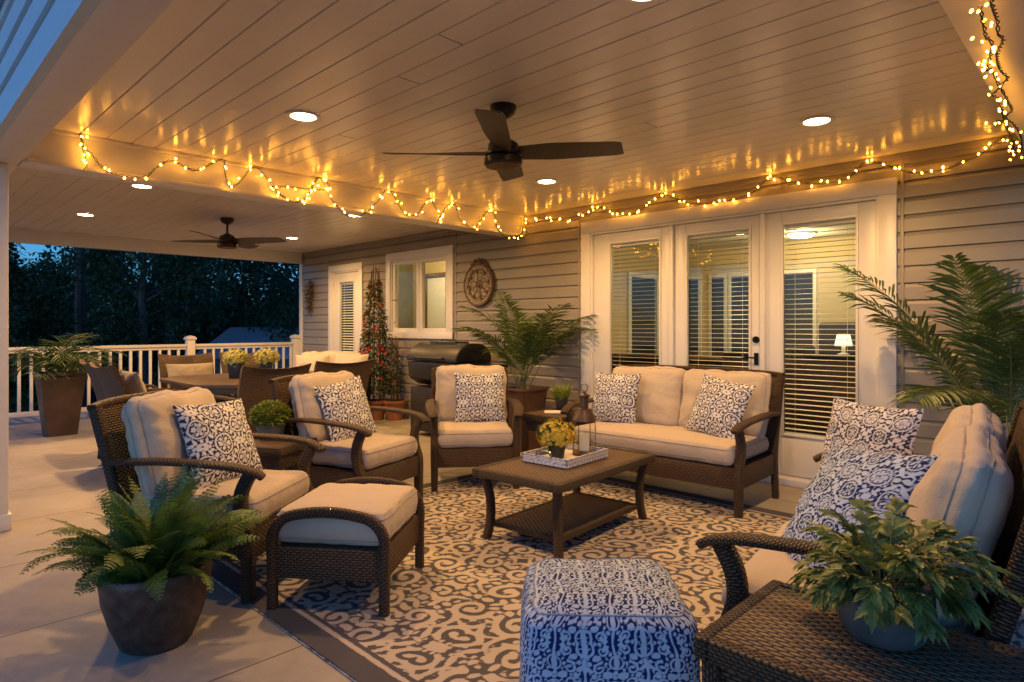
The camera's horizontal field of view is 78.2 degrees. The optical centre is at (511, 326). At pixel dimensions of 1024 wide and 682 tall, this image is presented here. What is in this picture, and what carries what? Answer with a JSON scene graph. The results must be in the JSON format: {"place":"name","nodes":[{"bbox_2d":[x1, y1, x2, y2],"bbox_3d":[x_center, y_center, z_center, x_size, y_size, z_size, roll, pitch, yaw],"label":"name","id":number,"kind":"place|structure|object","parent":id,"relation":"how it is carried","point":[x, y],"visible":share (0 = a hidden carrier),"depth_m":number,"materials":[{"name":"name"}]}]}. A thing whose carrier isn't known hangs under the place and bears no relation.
{"place":"outdoors","nodes":[
{"label":"outdoors","id":0,"kind":"place"},
{"bbox_2d":[14,361,157,411],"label":"lawn ground","id":1,"kind":"structure","parent":0,"point":[155,373],"depth_m":28.39,"materials":[{"name":"green plant"}]},
{"bbox_2d":[9,242,78,412],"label":"tree","id":2,"kind":"object","parent":1,"relation":"on","point":[32,317],"visible":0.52,"depth_m":15.08,"materials":[{"name":"green plant"}]},
{"bbox_2d":[9,246,110,358],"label":"tree","id":3,"kind":"object","parent":1,"relation":"on","point":[63,282],"visible":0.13,"depth_m":29.94,"materials":[{"name":"green plant"}]},
{"bbox_2d":[11,280,111,411],"bbox_3d":[-13.595,0.760,18.140,3.430,4.197,3.156,0,0,21],"label":"tree","id":4,"kind":"object","parent":1,"relation":"on","point":[51,337],"visible":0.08,"depth_m":18.08,"materials":[{"name":"green plant"}]},
{"bbox_2d":[74,248,87,406],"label":"tree","id":5,"kind":"object","parent":1,"relation":"on","point":[80,299],"depth_m":16.91,"materials":[{"name":"plant"}]},
{"bbox_2d":[31,248,151,358],"bbox_3d":[-23.573,-1.347,36.442,6.068,8.416,7.297,0,0,30],"label":"tree","id":6,"kind":"object","parent":1,"relation":"on","point":[96,281],"depth_m":35.03,"materials":[{"name":"green plant"}]},
{"bbox_2d":[22,246,197,361],"bbox_3d":[-13.721,-1.432,21.945,4.461,8.584,5.059,0,0,24],"label":"tree","id":7,"kind":"object","parent":1,"relation":"on","point":[122,260],"visible":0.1,"depth_m":21.15,"materials":[{"name":"green plant"}]},
{"bbox_2d":[74,270,195,403],"bbox_3d":[-12.059,0.554,19.935,3.562,4.627,4.580,0,0,-17],"label":"tree","id":8,"kind":"object","parent":1,"relation":"on","point":[125,362],"visible":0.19,"depth_m":19.30,"materials":[{"name":"green plant"}]},
{"bbox_2d":[38,245,244,388],"bbox_3d":[-9.092,-1.226,16.023,4.062,8.171,4.456,0,0,32],"label":"tree","id":9,"kind":"object","parent":1,"relation":"on","point":[141,325],"visible":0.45,"depth_m":15.90,"materials":[{"name":"green plant"}]},
{"bbox_2d":[9,245,297,358],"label":"woodland","id":10,"kind":"object","parent":1,"relation":"on","point":[44,258],"depth_m":40.97,"materials":[{"name":"green plant"}]},
{"bbox_2d":[87,252,226,354],"bbox_3d":[-19.452,-2.372,35.580,7.816,10.461,6.821,0,0,27],"label":"tree","id":11,"kind":"object","parent":1,"relation":"on","point":[153,268],"visible":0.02,"depth_m":35.54,"materials":[{"name":"green plant"}]},
{"bbox_2d":[114,252,234,354],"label":"tree","id":12,"kind":"object","parent":1,"relation":"on","point":[179,272],"visible":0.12,"depth_m":18.62,"materials":[{"name":"green plant"}]},
{"bbox_2d":[147,291,265,375],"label":"tree","id":13,"kind":"object","parent":1,"relation":"on","point":[204,335],"visible":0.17,"depth_m":20.27,"materials":[{"name":"green plant"}]},
{"bbox_2d":[148,254,295,354],"bbox_3d":[-10.968,-1.900,22.954,6.026,9.512,5.295,0,0,-36],"label":"tree","id":14,"kind":"object","parent":1,"relation":"on","point":[234,299],"visible":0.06,"depth_m":23.07,"materials":[{"name":"green plant"}]},
{"bbox_2d":[149,254,296,333],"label":"tree","id":15,"kind":"object","parent":1,"relation":"on","point":[230,285],"visible":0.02,"depth_m":31.95,"materials":[{"name":"green plant"}]},
{"bbox_2d":[189,259,298,328],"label":"tree","id":16,"kind":"object","parent":1,"relation":"on","point":[269,298],"visible":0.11,"depth_m":23.11,"materials":[{"name":"green plant"}]},
{"bbox_2d":[195,327,298,373],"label":"shed","id":17,"kind":"structure","parent":1,"relation":"on","point":[237,335],"depth_m":18.92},
{"bbox_2d":[219,258,298,341],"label":"tree","id":18,"kind":"object","parent":1,"relation":"on","point":[293,309],"visible":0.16,"depth_m":19.31,"materials":[{"name":"green plant"}]},
{"bbox_2d":[221,260,298,326],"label":"tree","id":19,"kind":"object","parent":1,"relation":"on","point":[276,291],"visible":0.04,"depth_m":31.20,"materials":[{"name":"green plant"}]},
{"bbox_2d":[13,243,297,298],"label":"sky","id":20,"kind":"structure","parent":0,"point":[30,248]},
{"bbox_2d":[0,412,804,681],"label":"patio floor","id":21,"kind":"structure","parent":0,"point":[53,628],"depth_m":2.82,"materials":[{"name":"concrete"}]},
{"bbox_2d":[9,333,125,436],"bbox_3d":[-5.179,0.664,7.336,1.296,1.172,1.268,0,0,44],"label":"planter","id":22,"kind":"object","parent":21,"relation":"on","point":[59,390],"visible":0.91,"depth_m":7.16,"materials":[{"name":"ceramic"}]},
{"bbox_2d":[79,359,172,458],"bbox_3d":[-3.622,0.781,5.912,0.692,0.941,0.615,0,0,-45],"label":"dining chair","id":23,"kind":"object","parent":21,"relation":"on","point":[97,388],"visible":0.09,"depth_m":5.71,"materials":[{"name":"wicker"}]},
{"bbox_2d":[89,362,167,398],"bbox_3d":[-3.217,0.781,5.461,0.615,0.941,0.693,0,0,42],"label":"dining chair","id":24,"kind":"object","parent":21,"relation":"on","point":[111,380],"visible":0.09,"depth_m":5.17,"materials":[{"name":"wicker"}]},
{"bbox_2d":[120,370,146,394],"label":"throw pillow","id":25,"kind":"object","parent":24,"relation":"on","point":[134,383],"visible":0.49,"depth_m":5.31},
{"bbox_2d":[17,461,270,655],"bbox_3d":[-1.385,0.906,2.505,0.839,0.688,0.912,0,0,44],"label":"potted fern","id":26,"kind":"object","parent":21,"relation":"on","point":[151,572],"visible":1,"depth_m":2.38,"materials":[{"name":"green plant"}]},
{"bbox_2d":[9,334,299,417],"bbox_3d":[-5.750,0.693,8.497,0.141,1.115,6.131,0,0,44],"label":"railing","id":27,"kind":"object","parent":21,"relation":"on","point":[189,346],"visible":0.41,"depth_m":9.06,"materials":[{"name":"wood"}]},
{"bbox_2d":[157,352,226,401],"bbox_3d":[-3.602,0.781,7.088,0.615,0.941,0.692,0,0,-40],"label":"dining chair","id":28,"kind":"object","parent":21,"relation":"on","point":[163,360],"visible":0.06,"depth_m":7.24,"materials":[{"name":"wicker"}]},
{"bbox_2d":[166,362,213,387],"bbox_3d":[-3.628,0.550,7.120,0.500,0.280,0.123,0,-18,-40],"label":"throw pillow","id":29,"kind":"object","parent":28,"relation":"on","point":[187,369],"visible":0.56,"depth_m":7.08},
{"bbox_2d":[159,371,313,402],"bbox_3d":[-2.567,0.896,6.390,1.440,0.772,1.560,0,0,44],"label":"dining table","id":30,"kind":"object","parent":21,"relation":"on","point":[221,384],"visible":0.24,"depth_m":5.82,"materials":[{"name":"brown wood"}]},
{"bbox_2d":[221,349,250,378],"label":"potted flowers","id":31,"kind":"object","parent":30,"relation":"on","point":[238,360],"visible":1,"depth_m":6.12,"materials":[{"name":"yellow plant"}]},
{"bbox_2d":[251,347,279,368],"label":"potted flowers","id":32,"kind":"object","parent":30,"relation":"on","point":[265,362],"visible":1,"depth_m":6.28,"materials":[{"name":"yellow plant"}]},
{"bbox_2d":[218,352,265,401],"bbox_3d":[-3.118,0.781,7.584,0.692,0.941,0.615,0,0,44],"label":"dining chair","id":33,"kind":"object","parent":21,"relation":"on","point":[250,363],"visible":0.04,"depth_m":7.76,"materials":[{"name":"wicker"}]},
{"bbox_2d":[214,363,311,432],"bbox_3d":[-2.102,0.781,5.293,0.692,0.941,0.615,0,0,44],"label":"dining chair","id":34,"kind":"object","parent":21,"relation":"on","point":[253,387],"visible":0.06,"depth_m":5.02,"materials":[{"name":"wicker"}]},
{"bbox_2d":[254,438,317,488],"bbox_3d":[-1.563,0.998,4.097,0.420,0.504,0.420,0,0,14],"label":"side table","id":35,"kind":"object","parent":21,"relation":"on","point":[278,455],"visible":0.38,"depth_m":3.91,"materials":[{"name":"wicker"}]},
{"bbox_2d":[248,399,291,434],"bbox_3d":[-1.618,0.616,4.218,0.286,0.256,0.293,0,0,-12],"label":"potted plant","id":36,"kind":"object","parent":35,"relation":"on","point":[270,424],"visible":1,"depth_m":4.15,"materials":[{"name":"green plant"}]},
{"bbox_2d":[302,351,371,400],"bbox_3d":[-2.344,0.789,8.159,1.034,0.928,0.894,0,0,-5],"label":"armchair","id":37,"kind":"object","parent":21,"relation":"on","point":[331,354],"visible":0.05,"depth_m":8.34,"materials":[{"name":"fabric"}]},
{"bbox_2d":[295,355,328,370],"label":"throw pillow","id":38,"kind":"object","parent":37,"relation":"on","point":[302,360],"visible":0.29,"depth_m":8.16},
{"bbox_2d":[335,354,368,362],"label":"throw pillow","id":39,"kind":"object","parent":37,"relation":"on","point":[339,358],"visible":0.25,"depth_m":8.20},
{"bbox_2d":[314,359,373,393],"bbox_3d":[-1.740,0.781,6.051,0.615,0.941,0.692,0,0,-43],"label":"dining chair","id":40,"kind":"object","parent":21,"relation":"on","point":[362,369],"visible":0.04,"depth_m":5.88,"materials":[{"name":"wicker"}]},
{"bbox_2d":[358,266,392,419],"bbox_3d":[-1.832,0.218,8.474,0.492,2.064,0.509,0,0,3],"label":"trellis plant","id":41,"kind":"object","parent":21,"relation":"on","point":[383,347],"visible":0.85,"depth_m":8.40,"materials":[{"name":"green plant"}]},
{"bbox_2d":[382,300,406,420],"bbox_3d":[-1.574,0.448,8.453,0.330,1.605,0.330,0,0,44],"label":"trellis plant","id":42,"kind":"object","parent":21,"relation":"on","point":[397,402],"visible":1,"depth_m":8.40,"materials":[{"name":"green plant"}]},
{"bbox_2d":[407,339,507,432],"bbox_3d":[-0.632,0.696,7.041,1.180,1.107,0.580,0,0,44],"label":"grill","id":43,"kind":"object","parent":21,"relation":"on","point":[427,357],"visible":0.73,"depth_m":7.04,"materials":[{"name":"black metal"}]},
{"bbox_2d":[0,0,1023,531],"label":"house","id":44,"kind":"structure","parent":21,"relation":"on","point":[704,102],"depth_m":4.12,"materials":[{"name":"wood"}]},
{"bbox_2d":[80,132,87,170],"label":"string lights","id":45,"kind":"object","parent":44,"relation":"hanging from","point":[85,160],"visible":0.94,"depth_m":4.00,"materials":[{"name":"yellow metal"}]},
{"bbox_2d":[75,213,95,216],"bbox_3d":[-4.686,-1.226,6.919,0.196,0.010,0.196,0,0,44],"label":"recessed light","id":46,"kind":"object","parent":44,"relation":"attached to","point":[86,214],"visible":1,"depth_m":6.90,"materials":[{"name":"white"}]},
{"bbox_2d":[129,184,154,188],"bbox_3d":[-3.235,-1.226,5.509,0.196,0.010,0.196,0,0,44],"label":"recessed light","id":47,"kind":"object","parent":44,"relation":"attached to","point":[140,186],"visible":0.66,"depth_m":5.51,"materials":[{"name":"white"}]},
{"bbox_2d":[168,217,286,248],"bbox_3d":[-3.242,-1.058,7.175,1.020,0.345,1.020,0,0,-42],"label":"ceiling fan","id":48,"kind":"object","parent":44,"relation":"hanging from","point":[226,240],"visible":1,"depth_m":7.14,"materials":[{"name":"metal"}]},
{"bbox_2d":[79,133,525,238],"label":"string lights","id":49,"kind":"object","parent":44,"relation":"hanging from","point":[269,180],"visible":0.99,"depth_m":5.08,"materials":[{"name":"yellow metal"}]},
{"bbox_2d":[286,110,320,121],"bbox_3d":[-1.218,-1.226,3.678,0.196,0.010,0.196,0,0,44],"label":"recessed light","id":50,"kind":"object","parent":44,"relation":"attached to","point":[301,116],"visible":1,"depth_m":3.67,"materials":[{"name":"white"}]},
{"bbox_2d":[303,278,313,316],"bbox_3d":[-3.339,-0.470,10.351,0.243,0.654,0.175,0,0,65],"label":"wall hanging","id":51,"kind":"object","parent":44,"relation":"attached to","point":[309,296],"depth_m":10.34,"materials":[{"name":"brown plant"}]},
{"bbox_2d":[334,271,357,350],"bbox_3d":[-2.517,0.185,9.685,0.730,2.030,0.077,0,0,44],"label":"door leaf","id":52,"kind":"structure","parent":44,"relation":"in","point":[348,278],"depth_m":9.78,"materials":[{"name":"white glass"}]},
{"bbox_2d":[342,284,352,350],"bbox_3d":[-2.857,0.240,11.032,0.100,1.980,0.800,0,0,44],"label":"window blind","id":53,"kind":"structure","parent":52,"relation":"attached to","point":[347,299],"depth_m":10.96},
{"bbox_2d":[463,258,494,306],"bbox_3d":[-0.398,-0.528,7.511,0.524,0.592,0.044,0,0,44],"label":"wall medallion","id":54,"kind":"object","parent":44,"relation":"attached to","point":[479,284],"depth_m":7.51,"materials":[{"name":"brown metal"}]},
{"bbox_2d":[383,102,623,180],"bbox_3d":[-0.049,-1.058,3.522,1.020,0.345,1.020,0,0,-41],"label":"ceiling fan","id":55,"kind":"object","parent":44,"relation":"hanging from","point":[505,154],"visible":1,"depth_m":3.46,"materials":[{"name":"metal"}]},
{"bbox_2d":[535,179,557,183],"bbox_3d":[0.293,-1.226,5.332,0.196,0.010,0.196,0,0,44],"label":"recessed light","id":56,"kind":"object","parent":44,"relation":"attached to","point":[546,181],"visible":1,"depth_m":5.32,"materials":[{"name":"white"}]},
{"bbox_2d":[594,226,668,422],"bbox_3d":[1.161,0.135,6.096,0.867,2.110,0.077,0,0,44],"label":"door leaf","id":57,"kind":"structure","parent":44,"relation":"in","point":[603,244],"depth_m":6.21,"materials":[{"name":"white glass"}]},
{"bbox_2d":[624,0,658,3],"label":"recessed light","id":58,"kind":"object","parent":44,"relation":"attached to","point":[640,1],"visible":1,"depth_m":2.37,"materials":[{"name":"white"}]},
{"bbox_2d":[675,215,759,369],"bbox_3d":[1.770,0.135,5.471,0.797,2.110,0.120,0,0,44],"label":"door leaf","id":59,"kind":"structure","parent":44,"relation":"in","point":[749,225],"depth_m":5.50,"materials":[{"name":"white glass"}]},
{"bbox_2d":[535,135,1008,221],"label":"string lights","id":60,"kind":"object","parent":44,"relation":"hanging from","point":[871,160],"visible":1,"depth_m":4.91,"materials":[{"name":"yellow glass"}]},
{"bbox_2d":[799,115,834,126],"bbox_3d":[1.819,-1.226,3.762,0.196,0.010,0.196,0,0,44],"label":"recessed light","id":61,"kind":"object","parent":44,"relation":"attached to","point":[819,120],"visible":1,"depth_m":3.75,"materials":[{"name":"white"}]},
{"bbox_2d":[766,200,875,478],"bbox_3d":[2.387,0.135,4.899,0.806,2.110,0.077,0,0,44],"label":"door leaf","id":62,"kind":"structure","parent":44,"relation":"in","point":[796,451],"depth_m":4.91,"materials":[{"name":"white glass"}]},
{"bbox_2d":[969,5,1016,160],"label":"string lights","id":63,"kind":"object","parent":44,"relation":"hanging from","point":[987,68],"visible":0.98,"depth_m":2.35,"materials":[{"name":"yellow metal"}]},
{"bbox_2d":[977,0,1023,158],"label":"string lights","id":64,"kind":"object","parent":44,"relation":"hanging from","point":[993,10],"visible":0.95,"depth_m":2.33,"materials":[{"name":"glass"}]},
{"bbox_2d":[453,291,596,452],"bbox_3d":[0.157,0.435,6.362,1.280,1.631,1.565,0,0,44],"label":"potted palm","id":65,"kind":"object","parent":21,"relation":"on","point":[530,398],"visible":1,"depth_m":6.28,"materials":[{"name":"plant"}]},
{"bbox_2d":[211,474,1023,681],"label":"area rug","id":66,"kind":"object","parent":21,"relation":"on","point":[455,608],"visible":0.35,"depth_m":3.04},
{"bbox_2d":[87,387,325,604],"bbox_3d":[-1.516,0.788,3.211,0.894,0.930,0.764,0,0,7],"label":"armchair","id":67,"kind":"object","parent":66,"relation":"on","point":[139,438],"visible":0.56,"depth_m":2.97,"materials":[{"name":"fabric"}]},
{"bbox_2d":[172,398,262,489],"bbox_3d":[-1.497,0.590,3.239,0.152,0.440,0.440,-26,-11,19],"label":"throw pillow","id":68,"kind":"object","parent":67,"relation":"on","point":[222,432],"visible":0.81,"depth_m":3.16,"materials":[{"name":"fabric"}]},
{"bbox_2d":[266,477,424,616],"bbox_3d":[-0.765,1.018,3.010,0.562,0.464,0.590,0,0,7],"label":"ottoman","id":69,"kind":"object","parent":66,"relation":"on","point":[364,529],"visible":1,"depth_m":2.75,"materials":[{"name":"wicker"}]},
{"bbox_2d":[268,371,429,497],"bbox_3d":[-1.138,0.788,4.422,0.894,0.930,0.764,0,0,27],"label":"armchair","id":70,"kind":"object","parent":66,"relation":"on","point":[364,452],"visible":0.68,"depth_m":4.25,"materials":[{"name":"fabric"}]},
{"bbox_2d":[314,375,377,441],"bbox_3d":[-1.160,0.590,4.433,0.153,0.440,0.440,-21,-4,31],"label":"throw pillow","id":71,"kind":"object","parent":70,"relation":"on","point":[346,401],"visible":0.85,"depth_m":4.35,"materials":[{"name":"fabric"}]},
{"bbox_2d":[425,364,523,491],"bbox_3d":[-0.321,0.788,5.150,0.764,0.930,0.894,0,0,-7],"label":"armchair","id":72,"kind":"object","parent":66,"relation":"on","point":[453,443],"visible":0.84,"depth_m":4.80,"materials":[{"name":"fabric"}]},
{"bbox_2d":[454,372,505,421],"bbox_3d":[-0.265,0.585,5.184,0.420,0.420,0.159,0,-16,-7],"label":"throw pillow","id":73,"kind":"object","parent":72,"relation":"on","point":[479,397],"visible":1,"depth_m":5.13,"materials":[{"name":"fabric"}]},
{"bbox_2d":[520,408,593,451],"bbox_3d":[0.388,0.988,5.294,0.460,0.524,0.460,0,0,44],"label":"side table","id":74,"kind":"object","parent":66,"relation":"on","point":[532,420],"visible":0.31,"depth_m":5.24,"materials":[{"name":"wicker"}]},
{"bbox_2d":[548,382,573,409],"bbox_3d":[0.431,0.593,5.481,0.247,0.263,0.251,0,0,12],"label":"potted plant","id":75,"kind":"object","parent":74,"relation":"on","point":[561,394],"visible":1,"depth_m":5.43,"materials":[{"name":"green plant"}]},
{"bbox_2d":[472,442,655,558],"bbox_3d":[0.349,1.040,3.880,0.630,0.432,1.070,0,0,40],"label":"coffee table","id":76,"kind":"object","parent":66,"relation":"on","point":[558,519],"visible":0.87,"depth_m":3.69,"materials":[{"name":"wicker"}]},
{"bbox_2d":[522,440,607,468],"bbox_3d":[0.334,0.780,3.922,0.340,0.087,0.463,0,0,40],"label":"tray","id":77,"kind":"object","parent":76,"relation":"on","point":[543,457],"visible":0.85,"depth_m":3.82,"materials":[{"name":"wood"}]},
{"bbox_2d":[536,417,576,458],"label":"potted flowers","id":78,"kind":"object","parent":77,"relation":"on","point":[557,430],"visible":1,"depth_m":3.85,"materials":[{"name":"yellow plant"}]},
{"bbox_2d":[572,383,596,455],"bbox_3d":[0.460,0.588,4.008,0.156,0.452,0.156,0,0,24],"label":"lantern","id":79,"kind":"object","parent":77,"relation":"in","point":[584,413],"visible":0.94,"depth_m":3.98,"materials":[{"name":"brown metal"}]},
{"bbox_2d":[519,558,700,681],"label":"pouf","id":80,"kind":"object","parent":66,"relation":"on","point":[612,620],"visible":0.98,"depth_m":1.75,"materials":[{"name":"fabric"}]},
{"bbox_2d":[560,364,784,518],"bbox_3d":[1.216,0.789,4.827,1.504,0.928,0.914,0,0,42],"label":"loveseat","id":81,"kind":"object","parent":66,"relation":"on","point":[667,395],"visible":0.73,"depth_m":4.56,"materials":[{"name":"fabric"}]},
{"bbox_2d":[592,372,640,423],"bbox_3d":[0.841,0.585,5.159,0.420,0.420,0.154,0,-15,36],"label":"throw pillow","id":82,"kind":"object","parent":81,"relation":"on","point":[615,398],"visible":0.99,"depth_m":5.09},
{"bbox_2d":[685,373,755,438],"bbox_3d":[1.489,0.584,4.533,0.160,0.440,0.440,25,-6,-35],"label":"throw pillow","id":83,"kind":"object","parent":81,"relation":"on","point":[719,407],"visible":0.96,"depth_m":4.47,"materials":[{"name":"fabric"}]},
{"bbox_2d":[694,579,1023,681],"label":"side table","id":84,"kind":"object","parent":66,"relation":"on","point":[772,631],"visible":0.97,"depth_m":1.46,"materials":[{"name":"wicker"}]},
{"bbox_2d":[788,496,1023,651],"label":"potted plant","id":85,"kind":"object","parent":84,"relation":"on","point":[880,589],"visible":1,"depth_m":1.45,"materials":[{"name":"green plant"}]},
{"bbox_2d":[696,401,1023,643],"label":"loveseat","id":86,"kind":"object","parent":66,"relation":"on","point":[971,483],"visible":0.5,"depth_m":1.74,"materials":[{"name":"fabric"}]},
{"bbox_2d":[781,443,939,570],"bbox_3d":[1.089,0.609,2.060,0.158,0.500,0.520,34,-8,0],"label":"throw pillow","id":87,"kind":"object","parent":86,"relation":"on","point":[879,480],"visible":0.56,"depth_m":2.00,"materials":[{"name":"fabric"}]},
{"bbox_2d":[818,397,924,470],"bbox_3d":[1.610,0.570,2.872,0.153,0.460,0.480,17,-5,-18],"label":"throw pillow","id":88,"kind":"object","parent":86,"relation":"on","point":[864,427],"visible":0.62,"depth_m":2.81,"materials":[{"name":"fabric"}]},
{"bbox_2d":[832,252,1023,434],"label":"potted palm","id":89,"kind":"object","parent":21,"relation":"on","point":[990,368],"visible":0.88,"depth_m":3.33,"materials":[{"name":"plant"}]},
{"bbox_2d":[544,410,560,413],"bbox_3d":[0.363,0.718,5.279,0.180,0.012,0.120,0,0,4],"label":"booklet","id":90,"kind":"object","parent":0,"point":[552,411],"visible":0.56,"depth_m":5.23,"materials":[{"name":"paper"}]},
{"bbox_2d":[612,352,721,371],"bbox_3d":[2.481,0.820,8.198,2.900,0.860,0.600,0,0,44],"label":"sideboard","id":91,"kind":"object","parent":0,"point":[622,358],"visible":0.16,"depth_m":8.49,"materials":[{"name":"brown wood"}]},
{"bbox_2d":[612,236,855,354],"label":"room wall","id":92,"kind":"structure","parent":0,"point":[834,300],"depth_m":9.24,"materials":[{"name":"paint"}]},
{"bbox_2d":[627,272,658,353],"bbox_3d":[2.055,0.215,9.801,0.030,2.070,0.880,0,0,44],"label":"doorway","id":93,"kind":"structure","parent":92,"relation":"attached to","point":[637,338],"depth_m":9.78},
{"bbox_2d":[689,276,701,354],"bbox_3d":[2.857,0.000,10.044,0.360,1.600,0.028,0,0,44],"label":"room window","id":94,"kind":"structure","parent":92,"relation":"attached to","point":[693,330],"depth_m":10.00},
{"bbox_2d":[689,276,701,354],"bbox_3d":[2.857,0.000,10.044,0.360,1.600,0.028,0,0,44],"label":"window frame","id":95,"kind":"structure","parent":94,"relation":"in","point":[690,277],"depth_m":9.92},
{"bbox_2d":[708,274,726,355],"bbox_3d":[3.179,0.000,9.730,0.300,1.600,0.028,0,0,44],"label":"room window","id":96,"kind":"structure","parent":92,"relation":"attached to","point":[718,326],"depth_m":9.73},
{"bbox_2d":[708,274,726,354],"bbox_3d":[3.179,0.000,9.730,0.300,1.600,0.028,0,0,44],"label":"window frame","id":97,"kind":"structure","parent":96,"relation":"in","point":[710,277],"depth_m":9.79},
{"bbox_2d":[728,273,748,351],"bbox_3d":[3.444,0.100,9.471,0.400,1.800,0.028,0,0,44],"label":"room window","id":98,"kind":"structure","parent":92,"relation":"attached to","point":[734,326],"depth_m":9.49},
{"bbox_2d":[728,273,748,351],"bbox_3d":[3.444,0.100,9.471,0.400,1.800,0.028,0,0,44],"label":"window frame","id":99,"kind":"structure","parent":98,"relation":"in","point":[735,274],"depth_m":9.58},
{"bbox_2d":[625,222,855,251],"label":"room ceiling","id":100,"kind":"structure","parent":92,"relation":"attached to","point":[839,232],"depth_m":8.61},
{"bbox_2d":[785,231,816,238],"bbox_3d":[3.720,-1.170,8.107,0.380,0.060,0.380,0,0,44],"label":"ceiling fixture","id":101,"kind":"object","parent":100,"relation":"attached to","point":[808,235],"visible":0.87,"depth_m":8.01,"materials":[{"name":"beige"}]},
{"bbox_2d":[784,269,816,353],"bbox_3d":[4.002,0.050,8.927,0.600,1.700,0.028,0,0,44],"label":"room window","id":102,"kind":"structure","parent":92,"relation":"attached to","point":[800,318],"depth_m":8.87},
{"bbox_2d":[784,269,816,353],"bbox_3d":[4.002,0.050,8.927,0.600,1.700,0.028,0,0,44],"label":"window frame","id":103,"kind":"structure","parent":102,"relation":"in","point":[800,270],"depth_m":8.73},
{"bbox_2d":[718,352,855,435],"bbox_3d":[3.315,0.775,6.476,2.260,0.950,0.560,0,0,44],"label":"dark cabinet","id":104,"kind":"object","parent":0,"point":[820,359],"visible":0.28,"depth_m":6.39,"materials":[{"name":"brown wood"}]},
{"bbox_2d":[834,335,852,354],"bbox_3d":[3.400,0.190,6.463,0.170,0.220,0.170,0,0,44],"label":"table lamp","id":105,"kind":"object","parent":104,"relation":"on","point":[842,343],"visible":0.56,"depth_m":6.41,"materials":[{"name":"beige"}]},
{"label":"room floor","id":106,"kind":"structure","parent":0,"visible":0},
{"bbox_2d":[784,322,855,354],"bbox_3d":[3.945,0.550,7.622,1.000,1.200,0.820,0,0,44],"label":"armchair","id":107,"kind":"object","parent":106,"relation":"on","point":[830,349],"visible":0.15,"depth_m":7.83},
{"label":"hall floor","id":108,"kind":"structure","parent":0,"visible":0},
{"bbox_2d":[398,264,412,327],"bbox_3d":[-1.962,0.015,10.926,0.410,2.429,0.298,0,0,44],"label":"hall partition","id":109,"kind":"object","parent":108,"relation":"on","point":[405,296],"visible":0.14,"depth_m":10.78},
{"bbox_2d":[413,261,445,327],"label":"hall wall","id":110,"kind":"structure","parent":108,"relation":"on","point":[436,267],"depth_m":10.63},
{"bbox_2d":[425,272,445,327],"bbox_3d":[-1.239,0.185,10.385,0.580,2.130,0.046,0,0,44],"label":"interior door","id":111,"kind":"structure","parent":110,"relation":"attached to","point":[435,300],"depth_m":10.39,"materials":[{"name":"white wood"}]},
{"bbox_2d":[427,277,444,327],"bbox_3d":[-1.235,0.215,10.389,0.480,2.030,0.035,0,0,44],"label":"door panel","id":112,"kind":"structure","parent":111,"relation":"in","point":[435,286],"depth_m":10.37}
]}

